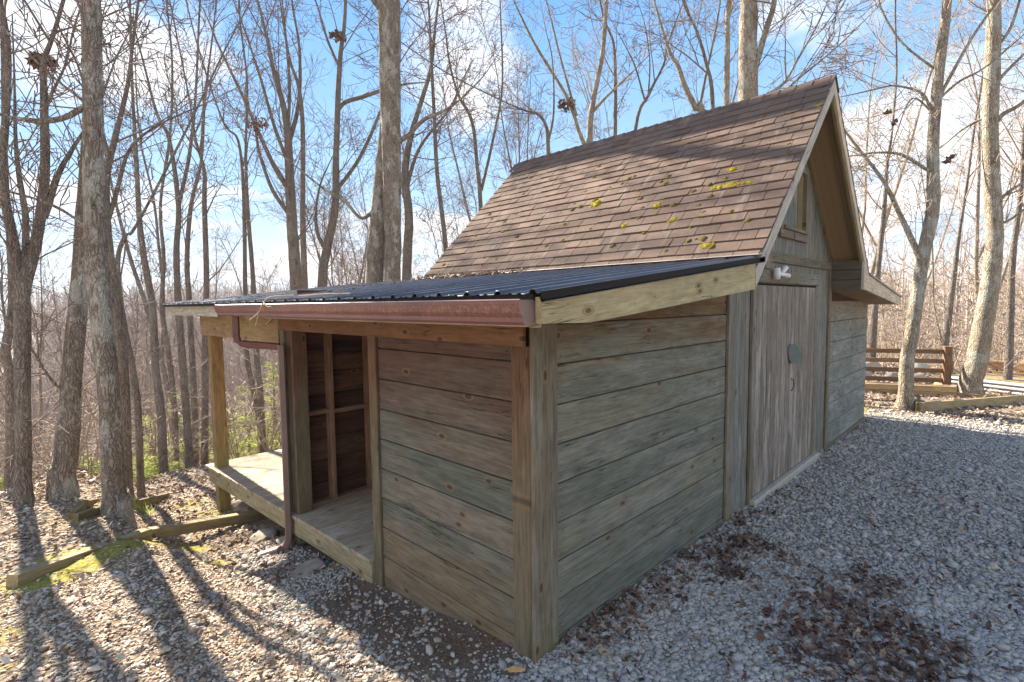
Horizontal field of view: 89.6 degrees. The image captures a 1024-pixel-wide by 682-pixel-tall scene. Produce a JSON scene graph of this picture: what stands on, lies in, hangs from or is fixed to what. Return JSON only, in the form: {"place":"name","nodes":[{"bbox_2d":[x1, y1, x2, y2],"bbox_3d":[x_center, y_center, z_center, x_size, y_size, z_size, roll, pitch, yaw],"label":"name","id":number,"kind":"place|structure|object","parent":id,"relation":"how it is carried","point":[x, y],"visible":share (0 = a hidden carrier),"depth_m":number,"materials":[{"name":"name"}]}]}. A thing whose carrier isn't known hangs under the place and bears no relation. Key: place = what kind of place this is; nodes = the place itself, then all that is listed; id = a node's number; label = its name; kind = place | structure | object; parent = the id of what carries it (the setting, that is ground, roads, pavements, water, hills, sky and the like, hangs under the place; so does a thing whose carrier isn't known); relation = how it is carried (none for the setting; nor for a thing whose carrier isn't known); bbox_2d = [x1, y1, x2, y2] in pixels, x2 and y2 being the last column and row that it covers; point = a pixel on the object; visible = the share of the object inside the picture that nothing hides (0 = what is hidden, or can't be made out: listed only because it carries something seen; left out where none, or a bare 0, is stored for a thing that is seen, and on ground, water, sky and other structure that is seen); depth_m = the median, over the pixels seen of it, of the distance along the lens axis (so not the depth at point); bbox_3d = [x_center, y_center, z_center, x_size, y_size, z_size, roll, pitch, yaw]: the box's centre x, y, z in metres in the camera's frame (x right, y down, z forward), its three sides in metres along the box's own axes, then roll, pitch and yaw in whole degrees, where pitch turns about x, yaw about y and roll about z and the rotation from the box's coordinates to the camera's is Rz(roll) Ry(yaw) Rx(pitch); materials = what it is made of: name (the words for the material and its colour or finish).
{"place":"outdoors","nodes":[
{"label":"outdoors","id":0,"kind":"place"},
{"bbox_2d":[0,313,1023,681],"bbox_3d":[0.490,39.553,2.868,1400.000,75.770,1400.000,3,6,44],"label":"ground","id":1,"kind":"structure","parent":0,"point":[452,637],"depth_m":3.40,"materials":[{"name":"soil"}]},
{"bbox_2d":[0,0,39,489],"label":"tree","id":2,"kind":"object","parent":1,"relation":"on","point":[5,351],"visible":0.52,"depth_m":7.50,"materials":[{"name":"brown plant"}]},
{"bbox_2d":[0,149,52,415],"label":"bare tree","id":3,"kind":"object","parent":1,"relation":"on","point":[4,287],"visible":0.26,"depth_m":18.12,"materials":[{"name":"brown plant"}]},
{"bbox_2d":[0,206,74,474],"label":"bare tree","id":4,"kind":"object","parent":1,"relation":"on","point":[2,300],"visible":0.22,"depth_m":16.29,"materials":[{"name":"brown plant"}]},
{"bbox_2d":[0,203,89,473],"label":"bare tree","id":5,"kind":"object","parent":1,"relation":"on","point":[41,341],"visible":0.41,"depth_m":19.61,"materials":[{"name":"brown plant"}]},
{"bbox_2d":[5,256,97,456],"bbox_3d":[-20.182,3.160,23.686,3.502,13.760,5.970,-5,5,-35],"label":"bare tree","id":6,"kind":"object","parent":1,"relation":"on","point":[53,322],"visible":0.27,"depth_m":22.19,"materials":[{"name":"brown plant"}]},
{"bbox_2d":[0,137,119,500],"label":"tree","id":7,"kind":"object","parent":1,"relation":"on","point":[61,480],"visible":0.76,"depth_m":5.75,"materials":[{"name":"grey plant"}]},
{"bbox_2d":[31,348,92,470],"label":"bare tree","id":8,"kind":"object","parent":1,"relation":"on","point":[52,385],"visible":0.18,"depth_m":27.41,"materials":[{"name":"brown plant"}]},
{"bbox_2d":[6,528,152,587],"bbox_3d":[-3.465,1.756,4.223,0.100,0.265,1.132,0,4,9],"label":"edging timber","id":9,"kind":"object","parent":1,"relation":"on","point":[22,577],"visible":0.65,"depth_m":3.94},
{"bbox_2d":[1,258,173,444],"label":"bare tree","id":10,"kind":"object","parent":1,"relation":"on","point":[136,310],"visible":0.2,"depth_m":25.60,"materials":[{"name":"brown plant"}]},
{"bbox_2d":[0,0,190,523],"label":"tree","id":11,"kind":"object","parent":1,"relation":"on","point":[116,501],"visible":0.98,"depth_m":4.98,"materials":[{"name":"grey plant"}]},
{"bbox_2d":[0,0,207,505],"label":"tree","id":12,"kind":"object","parent":1,"relation":"on","point":[24,260],"visible":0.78,"depth_m":5.50,"materials":[{"name":"brown plant"}]},
{"bbox_2d":[24,50,59,71],"bbox_3d":[-6.744,-4.021,7.436,0.432,0.286,0.379,-1,4,-4],"label":"leaf nest","id":13,"kind":"object","parent":12,"relation":"attached to","point":[33,63],"visible":0.38,"depth_m":7.35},
{"bbox_2d":[68,493,169,521],"bbox_3d":[-4.679,1.976,6.138,0.434,0.793,2.579,-2,4,-21],"label":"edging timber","id":14,"kind":"object","parent":1,"relation":"on","point":[79,511],"visible":0.55,"depth_m":5.20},
{"bbox_2d":[15,0,229,473],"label":"tree","id":15,"kind":"object","parent":1,"relation":"on","point":[161,420],"visible":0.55,"depth_m":10.14,"materials":[{"name":"brown plant"}]},
{"bbox_2d":[37,37,213,454],"bbox_3d":[-13.465,-2.209,18.791,9.874,17.953,4.348,3,5,41],"label":"bare tree","id":16,"kind":"object","parent":1,"relation":"on","point":[146,307],"visible":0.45,"depth_m":18.66,"materials":[{"name":"brown plant"}]},
{"bbox_2d":[85,325,184,469],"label":"bare tree","id":17,"kind":"object","parent":1,"relation":"on","point":[145,384],"visible":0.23,"depth_m":23.57,"materials":[{"name":"brown plant"}]},
{"bbox_2d":[0,446,281,505],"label":"brown leaves","id":18,"kind":"object","parent":1,"relation":"on","point":[169,481],"visible":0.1,"depth_m":8.00,"materials":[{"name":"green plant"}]},
{"bbox_2d":[31,0,251,497],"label":"tree","id":19,"kind":"object","parent":1,"relation":"on","point":[140,478],"visible":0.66,"depth_m":7.63,"materials":[{"name":"brown plant"}]},
{"bbox_2d":[53,0,251,467],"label":"tree","id":20,"kind":"object","parent":1,"relation":"on","point":[188,441],"visible":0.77,"depth_m":10.50,"materials":[{"name":"brown plant"}]},
{"bbox_2d":[11,0,301,500],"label":"tree","id":21,"kind":"object","parent":1,"relation":"on","point":[120,338],"visible":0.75,"depth_m":6.88,"materials":[{"name":"brown plant"}]},
{"bbox_2d":[132,413,182,478],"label":"young pine","id":22,"kind":"object","parent":1,"relation":"on","point":[149,425],"visible":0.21,"depth_m":13.23,"materials":[{"name":"green plant"}]},
{"bbox_2d":[125,0,226,469],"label":"tree","id":23,"kind":"object","parent":1,"relation":"on","point":[166,347],"visible":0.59,"depth_m":11.55,"materials":[{"name":"brown plant"}]},
{"bbox_2d":[0,279,358,488],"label":"brushwood","id":24,"kind":"object","parent":1,"relation":"on","point":[97,446],"visible":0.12,"depth_m":11.65,"materials":[{"name":"brown plant"}]},
{"bbox_2d":[118,0,262,464],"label":"tree","id":25,"kind":"object","parent":1,"relation":"on","point":[204,410],"visible":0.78,"depth_m":11.72,"materials":[{"name":"brown plant"}]},
{"bbox_2d":[114,0,268,466],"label":"tree","id":26,"kind":"object","parent":1,"relation":"on","point":[190,328],"visible":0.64,"depth_m":12.63,"materials":[{"name":"brown plant"}]},
{"bbox_2d":[157,220,239,427],"bbox_3d":[-19.734,0.043,33.008,4.078,16.021,6.951,0,4,1],"label":"bare tree","id":27,"kind":"object","parent":1,"relation":"on","point":[215,241],"visible":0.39,"depth_m":34.00,"materials":[{"name":"brown plant"}]},
{"bbox_2d":[147,510,263,538],"bbox_3d":[-3.142,1.899,5.374,0.110,0.338,1.171,2,5,29],"label":"edging timber","id":28,"kind":"object","parent":1,"relation":"on","point":[181,528],"visible":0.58,"depth_m":5.28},
{"bbox_2d":[199,402,258,463],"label":"young pine","id":29,"kind":"object","parent":1,"relation":"on","point":[229,434],"visible":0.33,"depth_m":14.22,"materials":[{"name":"green plant"}]},
{"bbox_2d":[185,0,281,435],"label":"tree","id":30,"kind":"object","parent":1,"relation":"on","point":[246,352],"visible":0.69,"depth_m":13.04,"materials":[{"name":"brown plant"}]},
{"bbox_2d":[200,0,290,452],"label":"tree","id":31,"kind":"object","parent":1,"relation":"on","point":[253,291],"visible":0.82,"depth_m":12.77,"materials":[{"name":"brown plant"}]},
{"bbox_2d":[152,497,346,591],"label":"brown leaves","id":32,"kind":"object","parent":1,"relation":"on","point":[232,544],"visible":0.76,"depth_m":4.62,"materials":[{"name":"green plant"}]},
{"bbox_2d":[211,248,287,441],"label":"bare tree","id":33,"kind":"object","parent":1,"relation":"on","point":[270,275],"visible":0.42,"depth_m":26.46,"materials":[{"name":"brown plant"}]},
{"bbox_2d":[0,470,506,681],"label":"leaf litter","id":34,"kind":"object","parent":1,"relation":"on","point":[290,662],"visible":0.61,"depth_m":3.38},
{"bbox_2d":[194,226,312,421],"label":"bare tree","id":35,"kind":"object","parent":1,"relation":"on","point":[233,264],"visible":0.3,"depth_m":40.80,"materials":[{"name":"brown plant"}]},
{"bbox_2d":[238,420,280,449],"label":"young pine","id":36,"kind":"object","parent":1,"relation":"on","point":[255,443],"visible":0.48,"depth_m":13.53,"materials":[{"name":"green plant"}]},
{"bbox_2d":[243,361,280,453],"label":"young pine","id":37,"kind":"object","parent":1,"relation":"on","point":[269,413],"visible":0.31,"depth_m":16.42,"materials":[{"name":"green plant"}]},
{"bbox_2d":[249,528,278,541],"bbox_3d":[-2.454,1.933,5.139,0.232,0.087,0.300,1,4,20],"label":"rock","id":38,"kind":"object","parent":1,"relation":"on","point":[260,534],"visible":0.85,"depth_m":5.09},
{"bbox_2d":[185,0,353,289],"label":"tree","id":39,"kind":"object","parent":1,"relation":"on","point":[293,237],"visible":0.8,"depth_m":16.05,"materials":[{"name":"brown plant"}]},
{"bbox_2d":[244,0,327,288],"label":"tree","id":40,"kind":"object","parent":1,"relation":"on","point":[304,271],"visible":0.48,"depth_m":17.27,"materials":[{"name":"brown plant"}]},
{"bbox_2d":[290,558,325,578],"bbox_3d":[-1.631,1.823,4.118,0.289,0.073,0.297,3,6,44],"label":"rock","id":41,"kind":"object","parent":1,"relation":"on","point":[307,568],"visible":0.71,"depth_m":4.09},
{"bbox_2d":[266,162,373,285],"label":"bare tree","id":42,"kind":"object","parent":1,"relation":"on","point":[332,276],"visible":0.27,"depth_m":21.27,"materials":[{"name":"brown plant"}]},
{"bbox_2d":[276,188,369,286],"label":"bare tree","id":43,"kind":"object","parent":1,"relation":"on","point":[318,242],"visible":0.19,"depth_m":26.33,"materials":[{"name":"brown plant"}]},
{"bbox_2d":[255,141,425,285],"bbox_3d":[-9.060,-3.410,29.152,9.406,17.200,4.336,-3,5,-28],"label":"bare tree","id":44,"kind":"object","parent":1,"relation":"on","point":[263,216],"visible":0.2,"depth_m":28.39,"materials":[{"name":"brown plant"}]},
{"bbox_2d":[313,180,368,283],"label":"bare tree","id":45,"kind":"object","parent":1,"relation":"on","point":[345,239],"visible":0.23,"depth_m":28.60,"materials":[{"name":"brown plant"}]},
{"bbox_2d":[260,0,425,286],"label":"tree","id":46,"kind":"object","parent":1,"relation":"on","point":[326,246],"visible":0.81,"depth_m":13.88,"materials":[{"name":"brown plant"}]},
{"bbox_2d":[329,219,369,284],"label":"bare tree","id":47,"kind":"object","parent":1,"relation":"on","point":[347,252],"visible":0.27,"depth_m":31.43,"materials":[{"name":"brown plant"}]},
{"bbox_2d":[296,59,414,285],"bbox_3d":[-4.835,-2.888,16.374,4.072,10.735,2.561,-4,3,-43],"label":"bare tree","id":48,"kind":"object","parent":1,"relation":"on","point":[355,265],"visible":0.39,"depth_m":16.08,"materials":[{"name":"brown plant"}]},
{"bbox_2d":[259,0,453,282],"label":"tree","id":49,"kind":"object","parent":1,"relation":"on","point":[375,255],"visible":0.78,"depth_m":10.37,"materials":[{"name":"grey plant"}]},
{"bbox_2d":[0,531,714,681],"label":"tan pebbles","id":50,"kind":"object","parent":1,"relation":"on","point":[241,659],"visible":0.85,"depth_m":3.10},
{"bbox_2d":[318,188,422,284],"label":"bare tree","id":51,"kind":"object","parent":1,"relation":"on","point":[353,239],"visible":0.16,"depth_m":36.04,"materials":[{"name":"brown plant"}]},
{"bbox_2d":[348,0,495,252],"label":"tree","id":52,"kind":"object","parent":1,"relation":"on","point":[440,200],"visible":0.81,"depth_m":12.14,"materials":[{"name":"brown plant"}]},
{"bbox_2d":[360,0,514,280],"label":"tree","id":53,"kind":"object","parent":1,"relation":"on","point":[406,175],"visible":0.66,"depth_m":12.83,"materials":[{"name":"brown plant"}]},
{"bbox_2d":[402,127,472,273],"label":"bare tree","id":54,"kind":"object","parent":1,"relation":"on","point":[436,243],"visible":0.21,"depth_m":24.19,"materials":[{"name":"brown plant"}]},
{"bbox_2d":[415,173,474,273],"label":"bare tree","id":55,"kind":"object","parent":1,"relation":"on","point":[453,229],"visible":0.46,"depth_m":25.77,"materials":[{"name":"brown plant"}]},
{"bbox_2d":[370,0,520,281],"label":"tree","id":56,"kind":"object","parent":1,"relation":"on","point":[389,73],"visible":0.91,"depth_m":10.04,"materials":[{"name":"grey plant"}]},
{"bbox_2d":[421,43,481,228],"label":"bare tree","id":57,"kind":"object","parent":1,"relation":"on","point":[455,161],"visible":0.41,"depth_m":27.78,"materials":[{"name":"brown plant"}]},
{"bbox_2d":[345,0,589,154],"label":"tree","id":58,"kind":"object","parent":1,"relation":"on","point":[548,133],"visible":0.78,"depth_m":13.07,"materials":[{"name":"brown plant"}]},
{"bbox_2d":[414,0,538,210],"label":"tree","id":59,"kind":"object","parent":1,"relation":"on","point":[480,185],"visible":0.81,"depth_m":12.94,"materials":[{"name":"brown plant"}]},
{"bbox_2d":[452,0,544,190],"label":"bare tree","id":60,"kind":"object","parent":1,"relation":"on","point":[506,142],"visible":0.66,"depth_m":18.99,"materials":[{"name":"brown plant"}]},
{"bbox_2d":[443,100,573,216],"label":"bare tree","id":61,"kind":"object","parent":1,"relation":"on","point":[475,207],"visible":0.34,"depth_m":22.80,"materials":[{"name":"brown plant"}]},
{"bbox_2d":[0,400,1022,568],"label":"tan pebbles","id":62,"kind":"object","parent":1,"relation":"on","point":[72,539],"visible":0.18,"depth_m":5.27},
{"bbox_2d":[0,206,1023,480],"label":"wood","id":63,"kind":"object","parent":1,"relation":"on","point":[234,364],"visible":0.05,"depth_m":53.82,"materials":[{"name":"brown plant"}]},
{"bbox_2d":[0,362,1023,509],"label":"leaf litter","id":64,"kind":"object","parent":1,"relation":"on","point":[207,479],"visible":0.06,"depth_m":8.68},
{"bbox_2d":[476,38,560,190],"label":"bare tree","id":65,"kind":"object","parent":1,"relation":"on","point":[528,99],"visible":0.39,"depth_m":20.64,"materials":[{"name":"brown plant"}]},
{"bbox_2d":[162,74,901,663],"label":"shed","id":66,"kind":"structure","parent":1,"relation":"on","point":[546,448],"depth_m":3.92,"materials":[{"name":"wood"}]},
{"bbox_2d":[410,267,524,280],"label":"roof litter","id":67,"kind":"object","parent":66,"relation":"on","point":[445,275],"visible":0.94,"depth_m":5.72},
{"bbox_2d":[752,285,791,495],"bbox_3d":[2.505,0.431,4.982,0.038,1.915,0.969,3,6,44],"label":"door","id":68,"kind":"structure","parent":66,"relation":"in","point":[773,319],"depth_m":4.93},
{"bbox_2d":[787,287,815,470],"bbox_3d":[3.142,0.382,5.565,0.126,1.915,0.946,3,6,44],"label":"door","id":69,"kind":"structure","parent":66,"relation":"in","point":[801,347],"depth_m":5.58,"materials":[{"name":"grey wood"}]},
{"bbox_2d":[475,0,703,145],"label":"tree","id":70,"kind":"object","parent":1,"relation":"on","point":[592,108],"visible":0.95,"depth_m":13.39,"materials":[{"name":"brown plant"}]},
{"bbox_2d":[557,74,632,142],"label":"bare tree","id":71,"kind":"object","parent":1,"relation":"on","point":[605,130],"visible":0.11,"depth_m":21.98,"materials":[{"name":"brown plant"}]},
{"bbox_2d":[549,0,655,135],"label":"tree","id":72,"kind":"object","parent":1,"relation":"on","point":[615,105],"visible":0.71,"depth_m":13.80,"materials":[{"name":"brown plant"}]},
{"bbox_2d":[199,412,1023,604],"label":"gravel","id":73,"kind":"structure","parent":1,"relation":"on","point":[943,438],"depth_m":4.63,"materials":[{"name":"gravel"}]},
{"bbox_2d":[231,537,1023,681],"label":"gravel","id":74,"kind":"structure","parent":1,"relation":"on","point":[697,588],"depth_m":2.88,"materials":[{"name":"gravel"}]},
{"bbox_2d":[591,0,711,129],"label":"tree","id":75,"kind":"object","parent":1,"relation":"on","point":[645,99],"visible":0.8,"depth_m":12.86,"materials":[{"name":"brown plant"}]},
{"bbox_2d":[621,0,733,108],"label":"tree","id":76,"kind":"object","parent":1,"relation":"on","point":[707,71],"visible":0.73,"depth_m":11.76,"materials":[{"name":"brown plant"}]},
{"bbox_2d":[641,0,737,111],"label":"tree","id":77,"kind":"object","parent":1,"relation":"on","point":[698,106],"visible":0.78,"depth_m":10.99,"materials":[{"name":"brown plant"}]},
{"bbox_2d":[671,0,739,112],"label":"bare tree","id":78,"kind":"object","parent":1,"relation":"on","point":[709,59],"visible":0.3,"depth_m":16.11,"materials":[{"name":"brown plant"}]},
{"bbox_2d":[674,0,776,105],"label":"tree","id":79,"kind":"object","parent":1,"relation":"on","point":[726,91],"visible":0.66,"depth_m":11.14,"materials":[{"name":"brown plant"}]},
{"bbox_2d":[661,10,792,121],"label":"bare tree","id":80,"kind":"object","parent":1,"relation":"on","point":[735,94],"visible":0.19,"depth_m":16.92,"materials":[{"name":"brown plant"}]},
{"bbox_2d":[510,456,1023,681],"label":"brown leaves","id":81,"kind":"object","parent":1,"relation":"on","point":[807,625],"visible":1,"depth_m":2.88,"materials":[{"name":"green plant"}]},
{"bbox_2d":[735,0,888,101],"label":"tree","id":82,"kind":"object","parent":1,"relation":"on","point":[750,56],"visible":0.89,"depth_m":9.03,"materials":[{"name":"brown plant"}]},
{"bbox_2d":[778,0,960,286],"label":"bare tree","id":83,"kind":"object","parent":1,"relation":"on","point":[865,199],"visible":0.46,"depth_m":17.46,"materials":[{"name":"brown plant"}]},
{"bbox_2d":[737,0,1023,410],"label":"tree","id":84,"kind":"object","parent":1,"relation":"on","point":[922,249],"visible":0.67,"depth_m":8.76,"materials":[{"name":"beige plant"}]},
{"bbox_2d":[865,196,909,344],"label":"bare tree","id":85,"kind":"object","parent":1,"relation":"on","point":[892,287],"visible":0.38,"depth_m":28.97,"materials":[{"name":"brown plant"}]},
{"bbox_2d":[852,157,934,354],"bbox_3d":[14.761,-3.309,21.251,2.292,9.605,3.643,-4,3,-20],"label":"bare tree","id":86,"kind":"object","parent":1,"relation":"on","point":[886,258],"visible":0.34,"depth_m":20.80,"materials":[{"name":"brown plant"}]},
{"bbox_2d":[838,0,954,372],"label":"tree","id":87,"kind":"object","parent":1,"relation":"on","point":[873,330],"visible":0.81,"depth_m":13.54,"materials":[{"name":"brown plant"}]},
{"bbox_2d":[865,346,953,384],"bbox_3d":[7.000,0.616,11.514,4.546,1.074,0.165,1,4,20],"label":"rail fence","id":88,"kind":"object","parent":1,"relation":"on","point":[945,370],"visible":0.37,"depth_m":10.88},
{"bbox_2d":[865,382,956,395],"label":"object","id":89,"kind":"object","parent":1,"relation":"on","point":[935,388],"visible":0.44,"depth_m":10.47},
{"bbox_2d":[814,0,1016,342],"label":"bare tree","id":90,"kind":"object","parent":1,"relation":"on","point":[873,264],"visible":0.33,"depth_m":18.79,"materials":[{"name":"brown plant"}]},
{"bbox_2d":[850,0,1023,393],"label":"tree","id":91,"kind":"object","parent":1,"relation":"on","point":[973,372],"visible":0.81,"depth_m":10.02,"materials":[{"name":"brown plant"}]},
{"bbox_2d":[893,111,983,345],"bbox_3d":[13.660,-3.092,16.545,2.602,8.277,3.221,2,5,29],"label":"bare tree","id":92,"kind":"object","parent":1,"relation":"on","point":[932,262],"visible":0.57,"depth_m":16.71,"materials":[{"name":"brown plant"}]},
{"bbox_2d":[865,380,1022,426],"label":"gravel","id":93,"kind":"structure","parent":1,"relation":"on","point":[998,422],"depth_m":8.30,"materials":[{"name":"stone"}]},
{"bbox_2d":[866,230,1023,372],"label":"brushwood","id":94,"kind":"object","parent":1,"relation":"on","point":[899,341],"visible":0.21,"depth_m":16.62,"materials":[{"name":"brown plant"}]},
{"bbox_2d":[893,139,1005,333],"bbox_3d":[22.599,-3.817,27.412,4.080,14.229,2.819,-1,4,1],"label":"bare tree","id":95,"kind":"object","parent":1,"relation":"on","point":[951,213],"visible":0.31,"depth_m":27.26,"materials":[{"name":"brown plant"}]},
{"bbox_2d":[900,0,1023,367],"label":"tree","id":96,"kind":"object","parent":1,"relation":"on","point":[947,326],"visible":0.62,"depth_m":13.43,"materials":[{"name":"brown plant"}]},
{"bbox_2d":[909,3,1022,348],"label":"bare tree","id":97,"kind":"object","parent":1,"relation":"on","point":[976,235],"visible":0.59,"depth_m":17.95,"materials":[{"name":"brown plant"}]},
{"bbox_2d":[914,395,1023,411],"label":"bed edging","id":98,"kind":"object","parent":1,"relation":"on","point":[963,403],"visible":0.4,"depth_m":9.07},
{"bbox_2d":[938,203,1012,342],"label":"bare tree","id":99,"kind":"object","parent":1,"relation":"on","point":[969,259],"visible":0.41,"depth_m":26.56,"materials":[{"name":"brown plant"}]},
{"bbox_2d":[949,0,1023,379],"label":"tree","id":100,"kind":"object","parent":1,"relation":"on","point":[1009,357],"visible":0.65,"depth_m":10.99,"materials":[{"name":"brown plant"}]},
{"bbox_2d":[951,361,1023,394],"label":"boardwalk","id":101,"kind":"structure","parent":1,"relation":"on","point":[992,381],"depth_m":11.29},
{"bbox_2d":[954,50,1023,146],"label":"bare tree","id":102,"kind":"object","parent":1,"relation":"on","point":[1015,113],"visible":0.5,"depth_m":17.04,"materials":[{"name":"brown plant"}]},
{"bbox_2d":[963,121,1023,325],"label":"bare tree","id":103,"kind":"object","parent":1,"relation":"on","point":[1003,274],"visible":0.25,"depth_m":23.11,"materials":[{"name":"brown plant"}]},
{"bbox_2d":[0,0,1023,345],"label":"sky","id":104,"kind":"structure","parent":0,"point":[272,236],"materials":[{"name":"blue"}]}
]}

